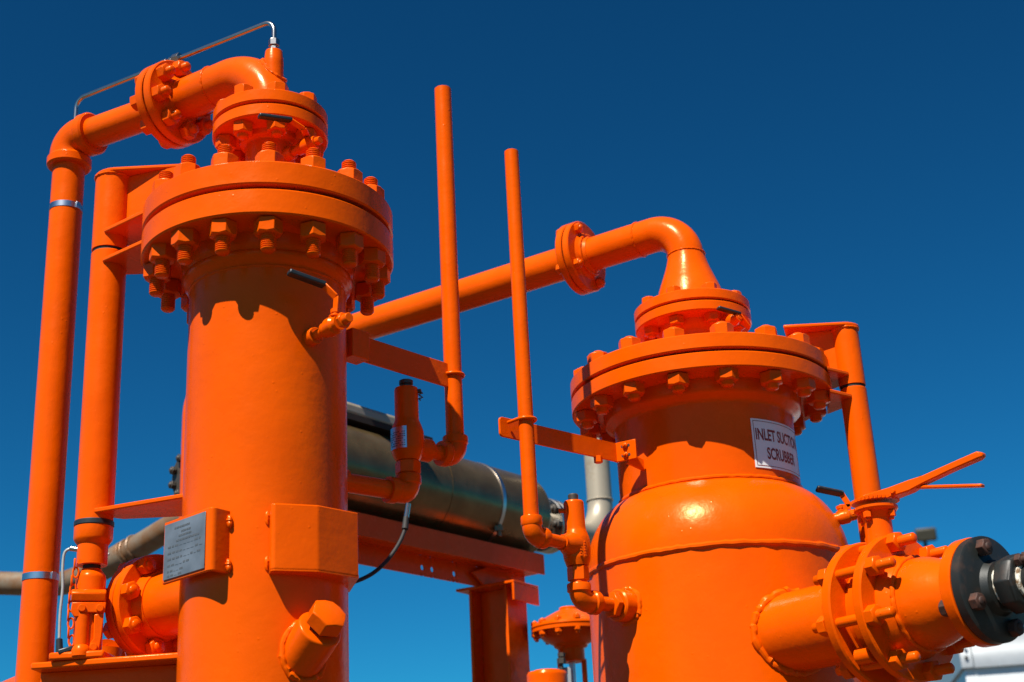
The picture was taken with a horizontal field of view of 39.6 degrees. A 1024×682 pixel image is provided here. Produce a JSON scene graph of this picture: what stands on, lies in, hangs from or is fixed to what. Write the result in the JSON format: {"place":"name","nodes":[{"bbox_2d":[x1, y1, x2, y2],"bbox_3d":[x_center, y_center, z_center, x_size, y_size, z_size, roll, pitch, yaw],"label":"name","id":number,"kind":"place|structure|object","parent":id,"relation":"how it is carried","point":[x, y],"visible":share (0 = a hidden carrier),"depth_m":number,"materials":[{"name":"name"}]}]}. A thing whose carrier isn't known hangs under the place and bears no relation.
{"place":"outdoors","nodes":[
{"label":"outdoors","id":0,"kind":"place"},
{"bbox_2d":[0,0,1023,681],"label":"sky","id":1,"kind":"structure","parent":0,"point":[860,162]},
{"bbox_3d":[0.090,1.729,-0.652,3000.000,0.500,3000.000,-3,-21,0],"label":"ground","id":2,"kind":"structure","parent":0,"visible":0},
{"bbox_2d":[0,517,178,595],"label":"stained pipe","id":3,"kind":"object","parent":2,"relation":"on","point":[148,540],"visible":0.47,"depth_m":5.95,"materials":[{"name":"beige metal"}]},
{"bbox_2d":[915,527,936,545],"bbox_3d":[9.621,8.284,30.926,0.460,8.600,0.348,-7,-21,11],"label":"flood light","id":4,"kind":"object","parent":2,"relation":"on","point":[924,535],"visible":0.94,"depth_m":32.25,"materials":[{"name":"grey metal"}]},
{"bbox_2d":[933,634,1023,681],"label":"white cabin","id":5,"kind":"object","parent":2,"relation":"on","point":[1004,662],"visible":0.5,"depth_m":13.69,"materials":[{"name":"metal"}]},
{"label":"skid base","id":6,"kind":"object","parent":2,"relation":"on","visible":0},
{"bbox_2d":[3,639,125,681],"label":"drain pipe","id":7,"kind":"object","parent":6,"relation":"on","point":[112,647],"visible":0.21,"depth_m":3.67,"materials":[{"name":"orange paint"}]},
{"bbox_2d":[56,546,109,651],"bbox_3d":[-1.213,0.741,4.020,0.138,0.333,0.023,-3,-21,0],"label":"instrument tube","id":8,"kind":"object","parent":7,"relation":"on","point":[59,642],"visible":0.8,"depth_m":4.02,"materials":[{"name":"silver metal"}]},
{"bbox_2d":[15,65,189,681],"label":"riser pipe","id":9,"kind":"object","parent":6,"relation":"on","point":[79,141],"visible":0.8,"depth_m":3.83,"materials":[{"name":"orange metal"}]},
{"bbox_2d":[168,454,180,494],"bbox_3d":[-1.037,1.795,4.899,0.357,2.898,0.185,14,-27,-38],"label":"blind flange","id":10,"kind":"object","parent":6,"relation":"on","point":[174,484],"visible":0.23,"depth_m":5.31,"materials":[{"name":"metal"}]},
{"bbox_2d":[31,103,393,681],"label":"scrubber vessel","id":11,"kind":"object","parent":6,"relation":"on","point":[251,574],"visible":0.98,"depth_m":3.30,"materials":[{"name":"orange paint"}]},
{"bbox_2d":[49,564,114,660],"bbox_3d":[-1.023,0.650,3.404,0.130,0.232,0.109,-3,-21,0],"label":"valve","id":12,"kind":"object","parent":11,"relation":"on","point":[88,600],"visible":1,"depth_m":3.37,"materials":[{"name":"orange paint"}]},
{"bbox_2d":[67,558,79,651],"bbox_3d":[-1.045,0.631,3.382,0.024,0.232,0.018,3,-22,-16],"label":"hanging chain","id":13,"kind":"object","parent":12,"relation":"hanging from","point":[75,567],"visible":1,"depth_m":3.38,"materials":[{"name":"orange metal"}]},
{"bbox_2d":[73,164,177,567],"bbox_3d":[-0.944,0.036,3.612,0.256,1.058,0.246,7,-23,-25],"label":"davit post","id":14,"kind":"object","parent":12,"relation":"on","point":[122,194],"visible":0.96,"depth_m":3.62,"materials":[{"name":"orange metal"}]},
{"bbox_2d":[130,47,327,163],"bbox_3d":[-0.750,-0.631,3.814,0.565,0.401,0.296,-15,-24,28],"label":"elbow spool","id":15,"kind":"object","parent":11,"relation":"on","point":[183,102],"visible":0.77,"depth_m":3.81,"materials":[{"name":"orange paint"}]},
{"bbox_2d":[73,21,279,118],"bbox_3d":[-0.950,-0.745,3.972,0.752,0.113,0.032,-14,-23,27],"label":"instrument tube","id":16,"kind":"object","parent":15,"relation":"attached to","point":[274,41],"visible":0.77,"depth_m":3.94,"materials":[{"name":"silver metal"}]},
{"bbox_2d":[258,113,322,161],"bbox_3d":[-0.548,-0.511,3.568,0.145,0.053,0.217,-3,-21,0],"label":"ball valve","id":17,"kind":"object","parent":11,"relation":"attached to","point":[291,153],"visible":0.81,"depth_m":3.57,"materials":[{"name":"orange paint"}]},
{"bbox_2d":[287,269,352,346],"bbox_3d":[-0.466,-0.082,3.296,0.126,0.151,0.196,14,-27,-38],"label":"ball valve","id":18,"kind":"object","parent":11,"relation":"attached to","point":[336,322],"visible":0.89,"depth_m":3.29,"materials":[{"name":"orange paint"}]},
{"bbox_2d":[347,379,435,503],"bbox_3d":[-0.343,0.244,3.641,0.338,0.340,0.087,15,-27,-39],"label":"relief valve","id":19,"kind":"object","parent":11,"relation":"attached to","point":[412,447],"visible":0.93,"depth_m":3.66,"materials":[{"name":"orange paint"}]},
{"bbox_2d":[346,328,464,386],"bbox_3d":[-0.285,0.055,3.743,0.067,0.075,0.443,-20,-26,37],"label":"pipe bracket","id":20,"kind":"object","parent":11,"relation":"attached to","point":[361,346],"visible":0.81,"depth_m":3.71,"materials":[{"name":"orange metal"}]},
{"bbox_2d":[433,85,467,466],"bbox_3d":[-0.198,-0.207,3.972,0.127,1.158,0.069,15,-27,-39],"label":"vent pipe","id":21,"kind":"object","parent":20,"relation":"attached to","point":[451,447],"visible":0.97,"depth_m":3.95,"materials":[{"name":"orange metal"}]},
{"bbox_2d":[179,224,589,517],"bbox_3d":[-0.432,1.372,4.405,1.752,3.281,0.230,-16,-24,31],"label":"overhead pipe","id":22,"kind":"object","parent":6,"relation":"on","point":[493,285],"visible":0.21,"depth_m":4.67,"materials":[{"name":"orange metal"}]},
{"bbox_2d":[348,510,544,681],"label":"support frame","id":23,"kind":"object","parent":6,"relation":"on","point":[500,592],"visible":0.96,"depth_m":5.30,"materials":[{"name":"orange paint"}]},
{"bbox_2d":[347,402,564,553],"bbox_3d":[-0.346,0.534,5.272,0.346,0.411,1.697,-18,-25,34],"label":"steel silencer","id":24,"kind":"object","parent":23,"relation":"on","point":[473,499],"visible":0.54,"depth_m":5.17,"materials":[{"name":"silver metal"}]},
{"bbox_2d":[355,503,410,583],"bbox_3d":[-0.472,0.618,4.221,0.437,0.338,0.035,16,-28,-41],"label":"black cable","id":25,"kind":"object","parent":24,"relation":"attached to","point":[405,524],"visible":0.69,"depth_m":4.33,"materials":[{"name":"black rubber"}]},
{"bbox_2d":[584,437,612,544],"bbox_3d":[0.666,0.568,6.396,1.374,0.806,0.230,11,-25,-32],"label":"exhaust pipe","id":26,"kind":"object","parent":24,"relation":"attached to","point":[599,501],"visible":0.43,"depth_m":6.18,"materials":[{"name":"metal"}]},
{"bbox_2d":[527,668,567,681],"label":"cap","id":27,"kind":"object","parent":6,"relation":"on","point":[549,675],"visible":1,"depth_m":4.85,"materials":[{"name":"orange paint"}]},
{"bbox_2d":[531,606,590,681],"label":"control valve","id":28,"kind":"object","parent":6,"relation":"on","point":[564,631],"visible":0.81,"depth_m":5.27,"materials":[{"name":"orange paint"}]},
{"bbox_2d":[570,299,974,681],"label":"suction scrubber","id":29,"kind":"object","parent":6,"relation":"on","point":[717,555],"visible":0.89,"depth_m":3.69,"materials":[{"name":"orange paint"}]},
{"bbox_2d":[498,415,644,470],"bbox_3d":[0.178,0.270,3.729,0.512,0.077,0.082,17,-28,-42],"label":"pipe bracket","id":30,"kind":"object","parent":29,"relation":"attached to","point":[598,450],"visible":0.98,"depth_m":3.77,"materials":[{"name":"orange metal"}]},
{"bbox_2d":[504,148,566,548],"bbox_3d":[0.055,0.006,3.703,0.054,1.087,0.151,-19,-26,36],"label":"vent pipe","id":31,"kind":"object","parent":30,"relation":"attached to","point":[537,534],"visible":1,"depth_m":3.62,"materials":[{"name":"orange metal"}]},
{"bbox_2d":[557,493,623,617],"bbox_3d":[0.196,0.545,3.633,0.209,0.307,0.074,14,-26,-38],"label":"relief valve","id":32,"kind":"object","parent":29,"relation":"attached to","point":[576,553],"visible":0.98,"depth_m":3.58,"materials":[{"name":"orange paint"}]},
{"bbox_2d":[555,217,749,341],"bbox_3d":[0.425,-0.197,4.323,0.583,0.490,0.340,-17,-25,32],"label":"reducer bend","id":33,"kind":"object","parent":29,"relation":"attached to","point":[590,257],"visible":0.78,"depth_m":4.28,"materials":[{"name":"orange paint"}]},
{"bbox_2d":[717,306,750,329],"bbox_3d":[0.602,-0.048,4.061,0.101,0.064,0.132,6,-23,-23],"label":"ball valve","id":34,"kind":"object","parent":29,"relation":"attached to","point":[734,317],"visible":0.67,"depth_m":4.02,"materials":[{"name":"orange paint"}]},
{"bbox_2d":[750,418,799,478],"bbox_3d":[0.727,0.292,3.878,0.024,0.137,0.208,-22,-28,40],"label":"vessel sign","id":35,"kind":"object","parent":29,"relation":"attached to","point":[774,445],"visible":1,"depth_m":3.85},
{"bbox_2d":[815,485,857,524],"bbox_3d":[0.870,0.455,3.863,0.153,0.120,0.057,-3,-21,0],"label":"ball valve","id":36,"kind":"object","parent":29,"relation":"attached to","point":[844,514],"visible":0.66,"depth_m":3.86,"materials":[{"name":"orange paint"}]},
{"bbox_2d":[845,451,985,664],"bbox_3d":[0.916,0.503,3.257,0.253,0.445,0.327,6,-22,-22],"label":"butterfly valve","id":37,"kind":"object","parent":29,"relation":"attached to","point":[875,512],"visible":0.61,"depth_m":3.34,"materials":[{"name":"orange paint"}]},
{"bbox_2d":[852,535,1023,681],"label":"reducer spool","id":38,"kind":"object","parent":29,"relation":"attached to","point":[912,587],"visible":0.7,"depth_m":3.17,"materials":[{"name":"orange paint"}]},
{"bbox_2d":[951,536,1023,643],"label":"hose coupling","id":39,"kind":"object","parent":38,"relation":"attached to","point":[995,578],"visible":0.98,"depth_m":3.04,"materials":[{"name":"black metal"}]},
{"bbox_2d":[783,322,880,542],"bbox_3d":[0.947,1.267,3.622,0.209,2.791,0.199,-20,-27,38],"label":"davit post","id":40,"kind":"object","parent":6,"relation":"on","point":[838,343],"visible":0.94,"depth_m":4.01,"materials":[{"name":"orange metal"}]}
]}

